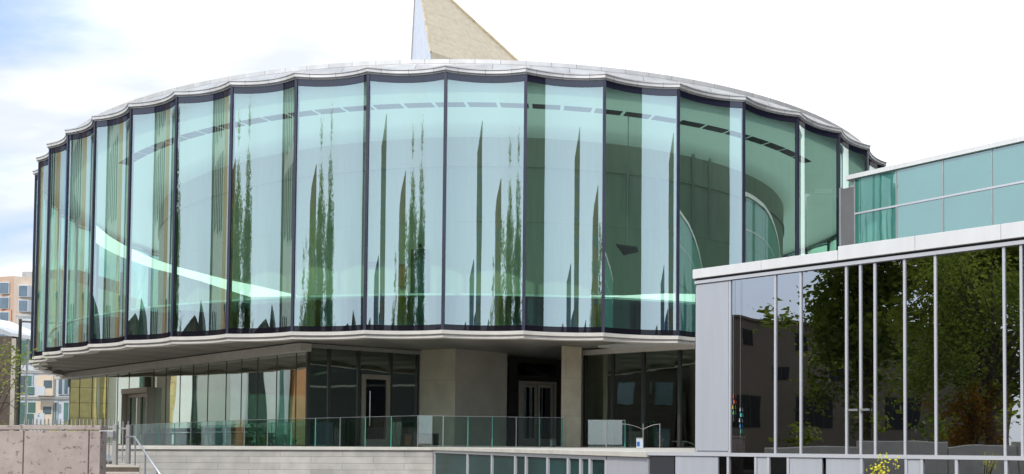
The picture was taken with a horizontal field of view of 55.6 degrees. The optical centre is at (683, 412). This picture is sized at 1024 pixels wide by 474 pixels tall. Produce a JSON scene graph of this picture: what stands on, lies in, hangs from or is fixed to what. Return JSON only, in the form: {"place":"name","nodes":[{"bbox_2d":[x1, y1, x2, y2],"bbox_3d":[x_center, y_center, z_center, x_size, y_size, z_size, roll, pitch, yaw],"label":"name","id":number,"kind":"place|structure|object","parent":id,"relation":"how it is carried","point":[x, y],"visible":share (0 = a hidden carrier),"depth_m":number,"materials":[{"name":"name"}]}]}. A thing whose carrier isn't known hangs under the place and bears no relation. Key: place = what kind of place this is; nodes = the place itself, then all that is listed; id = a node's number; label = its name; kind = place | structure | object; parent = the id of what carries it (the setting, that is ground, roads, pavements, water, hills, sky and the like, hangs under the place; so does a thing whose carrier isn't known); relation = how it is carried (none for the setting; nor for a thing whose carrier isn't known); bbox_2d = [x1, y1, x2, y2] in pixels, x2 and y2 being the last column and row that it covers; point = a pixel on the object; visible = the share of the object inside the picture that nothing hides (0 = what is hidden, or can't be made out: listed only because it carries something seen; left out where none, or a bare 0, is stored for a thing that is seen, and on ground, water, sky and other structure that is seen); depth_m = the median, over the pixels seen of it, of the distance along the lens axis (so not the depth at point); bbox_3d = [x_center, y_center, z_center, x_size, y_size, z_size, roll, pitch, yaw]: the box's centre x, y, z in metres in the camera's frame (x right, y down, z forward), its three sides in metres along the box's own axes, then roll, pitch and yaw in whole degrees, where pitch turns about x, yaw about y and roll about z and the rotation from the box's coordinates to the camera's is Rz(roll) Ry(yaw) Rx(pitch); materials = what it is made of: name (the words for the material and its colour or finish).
{"place":"outdoors","nodes":[
{"label":"outdoors","id":0,"kind":"place"},
{"bbox_2d":[106,444,694,459],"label":"terrace","id":1,"kind":"structure","parent":0,"point":[676,449],"depth_m":29.56,"materials":[{"name":"grey concrete"}]},
{"bbox_2d":[138,428,194,444],"bbox_3d":[-20.289,0.946,37.056,3.773,0.660,0.490,-1,-2,38],"label":"bench","id":2,"kind":"object","parent":1,"relation":"on","point":[165,438],"visible":0.77,"depth_m":37.05,"materials":[{"name":"black metal"}]},
{"bbox_2d":[134,420,244,445],"bbox_3d":[-18.344,0.764,34.639,9.179,0.882,0.024,-1,-2,38],"label":"glass balustrade","id":3,"kind":"object","parent":1,"relation":"on","point":[190,431],"visible":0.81,"depth_m":34.22,"materials":[{"name":"glass"}]},
{"bbox_2d":[186,433,205,445],"bbox_3d":[-17.799,0.983,34.521,0.671,0.444,0.597,2,-2,-36],"label":"shrub","id":4,"kind":"object","parent":1,"relation":"on","point":[200,438],"visible":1,"depth_m":34.49,"materials":[{"name":"green plant"}]},
{"bbox_2d":[189,427,246,445],"bbox_3d":[-16.895,0.868,34.257,3.355,0.660,0.490,-1,-2,39],"label":"bench","id":5,"kind":"object","parent":1,"relation":"on","point":[234,441],"visible":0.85,"depth_m":34.06,"materials":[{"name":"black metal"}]},
{"bbox_2d":[211,434,229,445],"bbox_3d":[-16.474,0.975,33.650,0.614,0.422,0.552,1,-2,-34],"label":"shrub","id":6,"kind":"object","parent":1,"relation":"on","point":[216,439],"visible":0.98,"depth_m":33.57,"materials":[{"name":"green plant"}]},
{"bbox_2d":[232,433,255,445],"bbox_3d":[-15.226,1.022,32.985,0.523,0.599,0.960,-1,-2,25],"label":"shrub","id":7,"kind":"object","parent":1,"relation":"on","point":[248,441],"visible":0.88,"depth_m":32.95,"materials":[{"name":"green plant"}]},
{"bbox_2d":[257,434,275,445],"bbox_3d":[-14.232,0.926,32.259,0.564,0.438,0.630,0,-2,0],"label":"shrub","id":8,"kind":"object","parent":1,"relation":"on","point":[263,441],"visible":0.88,"depth_m":32.26,"materials":[{"name":"green plant"}]},
{"bbox_2d":[255,415,417,446],"bbox_3d":[-11.511,0.609,30.619,6.896,0.982,0.024,0,-2,20],"label":"glass balustrade","id":9,"kind":"object","parent":1,"relation":"on","point":[340,428],"visible":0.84,"depth_m":30.45,"materials":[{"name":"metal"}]},
{"bbox_2d":[402,434,414,446],"bbox_3d":[-9.282,0.932,31.985,0.440,0.440,0.440,0,-2,0],"label":"planter","id":10,"kind":"object","parent":1,"relation":"on","point":[408,440],"visible":0.94,"depth_m":31.82,"materials":[{"name":"black metal"}]},
{"bbox_2d":[413,433,438,446],"bbox_3d":[-8.489,0.909,31.186,0.840,0.440,0.840,0,-2,0],"label":"planter","id":11,"kind":"object","parent":1,"relation":"on","point":[428,439],"visible":0.96,"depth_m":30.86,"materials":[{"name":"black metal"}]},
{"bbox_2d":[29,59,886,446],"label":"glass pavilion","id":12,"kind":"structure","parent":1,"relation":"on","point":[497,253],"depth_m":32.79,"materials":[{"name":"glass"}]},
{"bbox_2d":[69,378,79,430],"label":"window","id":13,"kind":"structure","parent":12,"relation":"in","point":[74,383],"depth_m":45.27,"materials":[{"name":"yellow glass"}]},
{"bbox_2d":[79,377,91,430],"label":"window","id":14,"kind":"structure","parent":12,"relation":"in","point":[86,382],"depth_m":44.32,"materials":[{"name":"yellow glass"}]},
{"bbox_2d":[92,375,105,430],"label":"window","id":15,"kind":"structure","parent":12,"relation":"in","point":[99,382],"depth_m":43.27,"materials":[{"name":"yellow glass"}]},
{"bbox_2d":[106,374,117,443],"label":"window","id":16,"kind":"structure","parent":12,"relation":"in","point":[111,390],"depth_m":42.27,"materials":[{"name":"grey glass"}]},
{"bbox_2d":[117,372,128,443],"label":"window","id":17,"kind":"structure","parent":12,"relation":"in","point":[123,378],"depth_m":41.61,"materials":[{"name":"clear glass"}]},
{"bbox_2d":[129,370,152,438],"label":"window","id":18,"kind":"structure","parent":12,"relation":"in","point":[137,379],"depth_m":40.43,"materials":[{"name":"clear glass"}]},
{"bbox_2d":[153,368,165,443],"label":"window","id":19,"kind":"structure","parent":12,"relation":"in","point":[159,374],"depth_m":38.97,"materials":[{"name":"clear glass"}]},
{"bbox_2d":[165,366,179,443],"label":"window","id":20,"kind":"structure","parent":12,"relation":"in","point":[173,373],"depth_m":38.10,"materials":[{"name":"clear glass"}]},
{"bbox_2d":[179,365,192,432],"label":"window","id":21,"kind":"structure","parent":12,"relation":"in","point":[186,379],"depth_m":37.31,"materials":[{"name":"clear glass"}]},
{"bbox_2d":[192,363,207,444],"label":"window","id":22,"kind":"structure","parent":12,"relation":"in","point":[200,381],"depth_m":36.51,"materials":[{"name":"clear glass"}]},
{"bbox_2d":[207,361,225,444],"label":"window","id":23,"kind":"structure","parent":12,"relation":"in","point":[216,370],"depth_m":35.62,"materials":[{"name":"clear glass"}]},
{"bbox_2d":[226,359,240,444],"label":"window","id":24,"kind":"structure","parent":12,"relation":"in","point":[233,376],"depth_m":34.75,"materials":[{"name":"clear glass"}]},
{"bbox_2d":[241,358,256,444],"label":"window","id":25,"kind":"structure","parent":12,"relation":"in","point":[249,366],"depth_m":33.94,"materials":[{"name":"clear glass"}]},
{"bbox_2d":[256,355,276,444],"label":"window","id":26,"kind":"structure","parent":12,"relation":"in","point":[266,387],"depth_m":33.14,"materials":[{"name":"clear glass"}]},
{"bbox_2d":[276,353,295,444],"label":"window","id":27,"kind":"structure","parent":12,"relation":"in","point":[286,363],"depth_m":32.26,"materials":[{"name":"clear glass"}]},
{"bbox_2d":[295,352,305,444],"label":"window","id":28,"kind":"structure","parent":12,"relation":"in","point":[301,357],"depth_m":31.62,"materials":[{"name":"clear glass"}]},
{"bbox_2d":[309,348,327,444],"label":"window","id":29,"kind":"structure","parent":12,"relation":"in","point":[318,356],"depth_m":31.56,"materials":[{"name":"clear glass"}]},
{"bbox_2d":[330,349,356,445],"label":"window","id":30,"kind":"structure","parent":12,"relation":"in","point":[343,362],"depth_m":32.08,"materials":[{"name":"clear glass"}]},
{"bbox_2d":[359,351,389,445],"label":"window","id":31,"kind":"structure","parent":12,"relation":"in","point":[373,363],"depth_m":32.77,"materials":[{"name":"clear glass"}]},
{"bbox_2d":[360,374,390,445],"bbox_3d":[-10.617,-0.067,32.632,0.996,2.470,0.193,2,-2,-39],"label":"door","id":32,"kind":"structure","parent":12,"relation":"in","point":[375,389],"depth_m":32.66,"materials":[{"name":"glass"}]},
{"bbox_2d":[392,353,415,445],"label":"window","id":33,"kind":"structure","parent":12,"relation":"in","point":[404,365],"depth_m":33.39,"materials":[{"name":"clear glass"}]},
{"bbox_2d":[521,384,536,445],"bbox_3d":[-5.853,0.097,35.771,0.623,2.340,0.140,1,-2,-27],"label":"door","id":34,"kind":"structure","parent":12,"relation":"in","point":[528,391],"depth_m":35.81,"materials":[{"name":"glass"}]},
{"bbox_2d":[518,363,555,376],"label":"window","id":35,"kind":"structure","parent":12,"relation":"in","point":[528,369],"depth_m":36.02,"materials":[{"name":"black glass"}]},
{"bbox_2d":[537,384,552,445],"bbox_3d":[-5.281,0.109,36.065,0.623,2.340,0.146,1,-2,-27],"label":"door","id":36,"kind":"structure","parent":12,"relation":"in","point":[544,392],"depth_m":36.10,"materials":[{"name":"glass"}]},
{"bbox_2d":[586,354,610,445],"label":"window","id":37,"kind":"structure","parent":12,"relation":"in","point":[598,366],"depth_m":32.70,"materials":[{"name":"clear glass"}]},
{"bbox_2d":[614,352,640,446],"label":"window","id":38,"kind":"structure","parent":12,"relation":"in","point":[627,366],"depth_m":32.05,"materials":[{"name":"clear glass"}]},
{"bbox_2d":[644,350,677,446],"bbox_3d":[-0.744,-0.454,31.309,1.443,3.170,0.012,-1,-2,32],"label":"window","id":39,"kind":"structure","parent":12,"relation":"in","point":[661,367],"depth_m":31.31,"materials":[{"name":"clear glass"}]},
{"bbox_2d":[681,349,694,446],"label":"window","id":40,"kind":"structure","parent":12,"relation":"in","point":[688,355],"depth_m":30.75,"materials":[{"name":"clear glass"}]},
{"bbox_2d":[418,415,562,446],"bbox_3d":[-6.134,0.619,30.322,4.630,0.982,0.024,1,-2,-22],"label":"glass balustrade","id":41,"kind":"object","parent":1,"relation":"on","point":[492,427],"visible":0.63,"depth_m":30.32,"materials":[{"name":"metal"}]},
{"bbox_2d":[636,438,643,447],"bbox_3d":[-1.258,0.873,26.986,0.210,0.295,0.184,0,-2,0],"label":"sign","id":42,"kind":"object","parent":1,"relation":"on","point":[639,442],"visible":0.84,"depth_m":26.91,"materials":[{"name":"white plastic"}]},
{"bbox_2d":[627,423,659,447],"bbox_3d":[-1.273,0.687,27.992,1.137,0.730,0.024,0,-2,0],"label":"cable railing","id":43,"kind":"object","parent":1,"relation":"on","point":[659,432],"visible":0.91,"depth_m":27.99,"materials":[{"name":"metal"}]},
{"bbox_2d":[0,0,1023,306],"label":"sky","id":44,"kind":"structure","parent":0,"point":[911,80],"materials":[{"name":"white"}]},
{"bbox_2d":[647,221,1023,473],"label":"museum wing","id":45,"kind":"structure","parent":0,"point":[859,358],"depth_m":13.62,"materials":[{"name":"grey metal"}]},
{"bbox_2d":[720,456,726,473],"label":"spandrel window","id":46,"kind":"structure","parent":45,"relation":"in","point":[723,460],"depth_m":15.09,"materials":[{"name":"black glass"}]},
{"bbox_2d":[732,292,734,416],"bbox_3d":[0.786,-0.974,14.999,0.044,2.235,0.032,0,-2,0],"label":"crystal ornament","id":47,"kind":"object","parent":45,"relation":"hanging from","point":[733,357],"visible":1,"depth_m":15.00,"materials":[{"name":"glass"}]},
{"bbox_2d":[739,280,741,432],"bbox_3d":[0.889,-0.850,14.917,0.044,2.488,0.032,0,-2,0],"label":"crystal ornament","id":48,"kind":"object","parent":45,"relation":"hanging from","point":[740,311],"visible":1,"depth_m":14.95,"materials":[{"name":"glass"}]},
{"bbox_2d":[731,457,753,473],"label":"spandrel window","id":49,"kind":"structure","parent":45,"relation":"in","point":[739,465],"depth_m":14.87,"materials":[{"name":"black glass"}]},
{"bbox_2d":[731,275,773,452],"bbox_3d":[1.077,-0.742,14.812,0.843,2.750,0.012,-1,-2,37],"label":"window","id":50,"kind":"structure","parent":45,"relation":"in","point":[754,325],"depth_m":14.80,"materials":[{"name":"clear glass"}]},
{"bbox_2d":[771,457,786,473],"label":"spandrel window","id":51,"kind":"structure","parent":45,"relation":"in","point":[778,464],"depth_m":14.47,"materials":[{"name":"black glass"}]},
{"bbox_2d":[777,272,798,453],"bbox_3d":[1.592,-0.752,14.421,0.450,2.750,0.012,-1,-2,37],"label":"window","id":52,"kind":"structure","parent":45,"relation":"in","point":[788,283],"depth_m":14.42,"materials":[{"name":"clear glass"}]},
{"bbox_2d":[802,266,844,453],"bbox_3d":[2.075,-0.762,14.054,0.764,2.750,0.012,-1,-2,37],"label":"window","id":53,"kind":"structure","parent":45,"relation":"in","point":[823,290],"depth_m":14.05,"materials":[{"name":"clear glass"}]},
{"bbox_2d":[848,265,858,453],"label":"window","id":54,"kind":"structure","parent":45,"relation":"in","point":[853,270],"depth_m":13.75,"materials":[{"name":"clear glass"}]},
{"bbox_2d":[862,263,873,453],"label":"window","id":55,"kind":"structure","parent":45,"relation":"in","point":[867,269],"depth_m":13.62,"materials":[{"name":"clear glass"}]},
{"bbox_2d":[864,458,904,473],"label":"spandrel window","id":56,"kind":"structure","parent":45,"relation":"in","point":[867,462],"depth_m":13.40,"materials":[{"name":"grey glass"}]},
{"bbox_2d":[876,259,903,454],"bbox_3d":[2.921,-0.780,13.411,0.453,2.750,0.012,-1,-2,37],"label":"window","id":57,"kind":"structure","parent":45,"relation":"in","point":[889,274],"depth_m":13.41,"materials":[{"name":"black glass"}]},
{"bbox_2d":[906,255,934,454],"bbox_3d":[3.281,-0.788,13.137,0.452,2.750,0.012,-1,-2,37],"label":"window","id":58,"kind":"structure","parent":45,"relation":"in","point":[919,270],"depth_m":13.13,"materials":[{"name":"black glass"}]},
{"bbox_2d":[839,136,1023,245],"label":"teal annex","id":59,"kind":"object","parent":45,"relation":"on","point":[976,186],"visible":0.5,"depth_m":30.13,"materials":[{"name":"glass"}]},
{"bbox_2d":[925,459,954,473],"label":"spandrel window","id":60,"kind":"structure","parent":45,"relation":"in","point":[932,466],"depth_m":12.92,"materials":[{"name":"grey glass"}]},
{"bbox_2d":[937,247,1003,455],"bbox_3d":[3.836,-0.799,12.715,0.943,2.750,0.012,-1,-2,37],"label":"window","id":61,"kind":"structure","parent":45,"relation":"in","point":[969,283],"depth_m":12.70,"materials":[{"name":"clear glass"}]},
{"bbox_2d":[959,460,1003,473],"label":"spandrel window","id":62,"kind":"structure","parent":45,"relation":"in","point":[965,466],"depth_m":12.57,"materials":[{"name":"grey glass"}]},
{"bbox_2d":[1005,245,1020,455],"bbox_3d":[4.300,-0.809,12.363,0.224,2.750,0.012,-1,-2,37],"label":"window","id":63,"kind":"structure","parent":45,"relation":"in","point":[1013,405],"depth_m":12.36,"materials":[{"name":"black glass"}]},
{"bbox_2d":[1009,461,1023,473],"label":"spandrel window","id":64,"kind":"structure","parent":45,"relation":"in","point":[1015,467],"depth_m":12.29,"materials":[{"name":"grey glass"}]},
{"bbox_2d":[1023,244,1023,370],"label":"window","id":65,"kind":"structure","parent":45,"relation":"in","point":[1023,244],"depth_m":12.29,"materials":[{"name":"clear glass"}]},
{"label":"ground","id":66,"kind":"structure","parent":0,"visible":0},
{"bbox_2d":[0,336,18,430],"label":"dark wall","id":67,"kind":"structure","parent":66,"relation":"on","point":[6,417],"depth_m":42.05,"materials":[{"name":"concrete"}]},
{"bbox_2d":[0,333,48,430],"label":"young tree","id":68,"kind":"object","parent":66,"relation":"on","point":[15,357],"visible":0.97,"depth_m":30.05,"materials":[{"name":"green plant"}]},
{"bbox_2d":[0,320,50,424],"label":"white awning","id":69,"kind":"object","parent":66,"relation":"on","point":[8,328],"visible":0.61,"depth_m":62.03,"materials":[{"name":"fabric"}]},
{"bbox_2d":[16,319,60,430],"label":"street mast","id":70,"kind":"object","parent":66,"relation":"on","point":[19,370],"visible":0.45,"depth_m":50.06,"materials":[{"name":"grey metal"}]},
{"bbox_2d":[16,315,111,458],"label":"glass apartments","id":71,"kind":"structure","parent":66,"relation":"on","point":[48,397],"depth_m":84.94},
{"bbox_2d":[20,401,24,424],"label":"window","id":72,"kind":"structure","parent":71,"relation":"in","point":[22,407],"depth_m":84.87,"materials":[{"name":"green glass"}]},
{"bbox_2d":[20,375,25,393],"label":"window","id":73,"kind":"structure","parent":71,"relation":"in","point":[23,379],"depth_m":84.97,"materials":[{"name":"grey glass"}]},
{"bbox_2d":[18,318,30,329],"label":"window","id":74,"kind":"structure","parent":71,"relation":"in","point":[27,325],"depth_m":85.14,"materials":[{"name":"white glass"}]},
{"bbox_2d":[21,339,29,362],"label":"window","id":75,"kind":"structure","parent":71,"relation":"in","point":[24,341],"depth_m":85.06,"materials":[{"name":"green glass"}]},
{"bbox_2d":[28,375,33,385],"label":"window","id":76,"kind":"structure","parent":71,"relation":"in","point":[30,377],"depth_m":84.97,"materials":[{"name":"green glass"}]},
{"bbox_2d":[27,401,35,424],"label":"window","id":77,"kind":"structure","parent":71,"relation":"in","point":[31,405],"depth_m":84.89,"materials":[{"name":"green glass"}]},
{"bbox_2d":[54,401,57,424],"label":"window","id":78,"kind":"structure","parent":71,"relation":"in","point":[55,402],"depth_m":84.91,"materials":[{"name":"green glass"}]},
{"bbox_2d":[41,318,76,335],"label":"window","id":79,"kind":"structure","parent":71,"relation":"in","point":[51,326],"depth_m":85.14,"materials":[{"name":"glass"}]},
{"bbox_2d":[58,380,63,394],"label":"window","id":80,"kind":"structure","parent":71,"relation":"in","point":[60,382],"depth_m":84.97,"materials":[{"name":"white glass"}]},
{"bbox_2d":[63,402,68,424],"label":"window","id":81,"kind":"structure","parent":71,"relation":"in","point":[65,404],"depth_m":84.89,"materials":[{"name":"green glass"}]},
{"bbox_2d":[63,379,69,394],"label":"window","id":82,"kind":"structure","parent":71,"relation":"in","point":[66,389],"depth_m":84.95,"materials":[{"name":"grey glass"}]},
{"bbox_2d":[0,270,141,335],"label":"orange apartments","id":83,"kind":"structure","parent":66,"relation":"on","point":[15,295],"depth_m":153.68,"materials":[{"name":"clear brick"}]},
{"bbox_2d":[0,312,8,320],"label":"window","id":84,"kind":"structure","parent":83,"relation":"in","point":[3,315],"depth_m":150.56,"materials":[{"name":"white glass"}]},
{"bbox_2d":[0,282,9,293],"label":"window","id":85,"kind":"structure","parent":83,"relation":"in","point":[4,286],"depth_m":150.71,"materials":[{"name":"white glass"}]},
{"bbox_2d":[0,297,9,308],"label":"window","id":86,"kind":"structure","parent":83,"relation":"in","point":[4,301],"depth_m":150.63,"materials":[{"name":"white glass"}]},
{"bbox_2d":[18,300,30,311],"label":"window","id":87,"kind":"structure","parent":83,"relation":"in","point":[23,305],"depth_m":150.67,"materials":[{"name":"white glass"}]},
{"bbox_2d":[18,285,31,297],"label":"window","id":88,"kind":"structure","parent":83,"relation":"in","point":[23,290],"depth_m":150.78,"materials":[{"name":"white glass"}]},
{"bbox_2d":[411,0,518,60],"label":"pointed tower","id":89,"kind":"structure","parent":66,"relation":"on","point":[447,29],"depth_m":82.67,"materials":[{"name":"beige stone"}]},
{"label":"pavement","id":90,"kind":"structure","parent":0,"visible":0},
{"bbox_2d":[0,425,107,473],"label":"concrete wall","id":91,"kind":"structure","parent":90,"relation":"on","point":[52,452],"depth_m":11.99,"materials":[{"name":"beige concrete"}]},
{"bbox_2d":[22,419,99,430],"bbox_3d":[-16.768,1.292,25.470,2.065,2.244,0.100,0,-2,0],"label":"picket fence","id":92,"kind":"object","parent":91,"relation":"on","point":[59,423],"visible":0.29,"depth_m":25.49,"materials":[{"name":"metal"}]},
{"bbox_2d":[100,419,118,464],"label":"gate","id":93,"kind":"structure","parent":90,"relation":"on","point":[114,434],"depth_m":24.95,"materials":[{"name":"metal"}]},
{"bbox_2d":[106,464,139,473],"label":"steps","id":94,"kind":"structure","parent":90,"relation":"on","point":[121,469],"depth_m":24.20,"materials":[{"name":"concrete"}]},
{"bbox_2d":[125,436,160,473],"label":"handrail","id":95,"kind":"object","parent":94,"relation":"on","point":[148,457],"visible":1,"depth_m":23.14,"materials":[{"name":"metal"}]},
{"bbox_2d":[117,421,131,463],"bbox_3d":[-16.322,1.368,27.568,0.376,2.231,0.100,0,-2,0],"label":"picket fence","id":96,"kind":"object","parent":90,"relation":"on","point":[127,457],"visible":0.77,"depth_m":27.55,"materials":[{"name":"grey metal"}]},
{"bbox_2d":[118,446,658,473],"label":"terrace podium","id":97,"kind":"object","parent":90,"relation":"on","point":[278,460],"visible":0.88,"depth_m":28.95,"materials":[{"name":"stone"}]},
{"bbox_2d":[436,453,465,473],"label":"window","id":98,"kind":"structure","parent":97,"relation":"in","point":[446,463],"depth_m":27.32,"materials":[{"name":"teal glass"}]},
{"bbox_2d":[469,454,490,473],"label":"window","id":99,"kind":"structure","parent":97,"relation":"in","point":[478,464],"depth_m":24.78,"materials":[{"name":"teal glass"}]},
{"bbox_2d":[494,455,513,473],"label":"window","id":100,"kind":"structure","parent":97,"relation":"in","point":[502,464],"depth_m":23.02,"materials":[{"name":"teal glass"}]},
{"bbox_2d":[517,456,524,473],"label":"window","id":101,"kind":"structure","parent":97,"relation":"in","point":[520,459],"depth_m":21.91,"materials":[{"name":"teal glass"}]},
{"bbox_2d":[528,457,545,473],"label":"window","id":102,"kind":"structure","parent":97,"relation":"in","point":[536,465],"depth_m":20.94,"materials":[{"name":"teal glass"}]},
{"bbox_2d":[550,458,566,473],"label":"window","id":103,"kind":"structure","parent":97,"relation":"in","point":[557,465],"depth_m":19.79,"materials":[{"name":"teal glass"}]},
{"bbox_2d":[570,459,578,473],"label":"window","id":104,"kind":"structure","parent":97,"relation":"in","point":[574,469],"depth_m":19.01,"materials":[{"name":"teal glass"}]},
{"bbox_2d":[583,459,587,473],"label":"window","id":105,"kind":"structure","parent":97,"relation":"in","point":[585,461],"depth_m":18.52,"materials":[{"name":"teal glass"}]},
{"bbox_2d":[593,460,604,473],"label":"window","id":106,"kind":"structure","parent":97,"relation":"in","point":[598,465],"depth_m":17.96,"materials":[{"name":"teal glass"}]},
{"bbox_2d":[866,453,898,473],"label":"shrub","id":107,"kind":"object","parent":90,"relation":"on","point":[881,471],"visible":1,"depth_m":11.42,"materials":[{"name":"yellow plant"}]}
]}

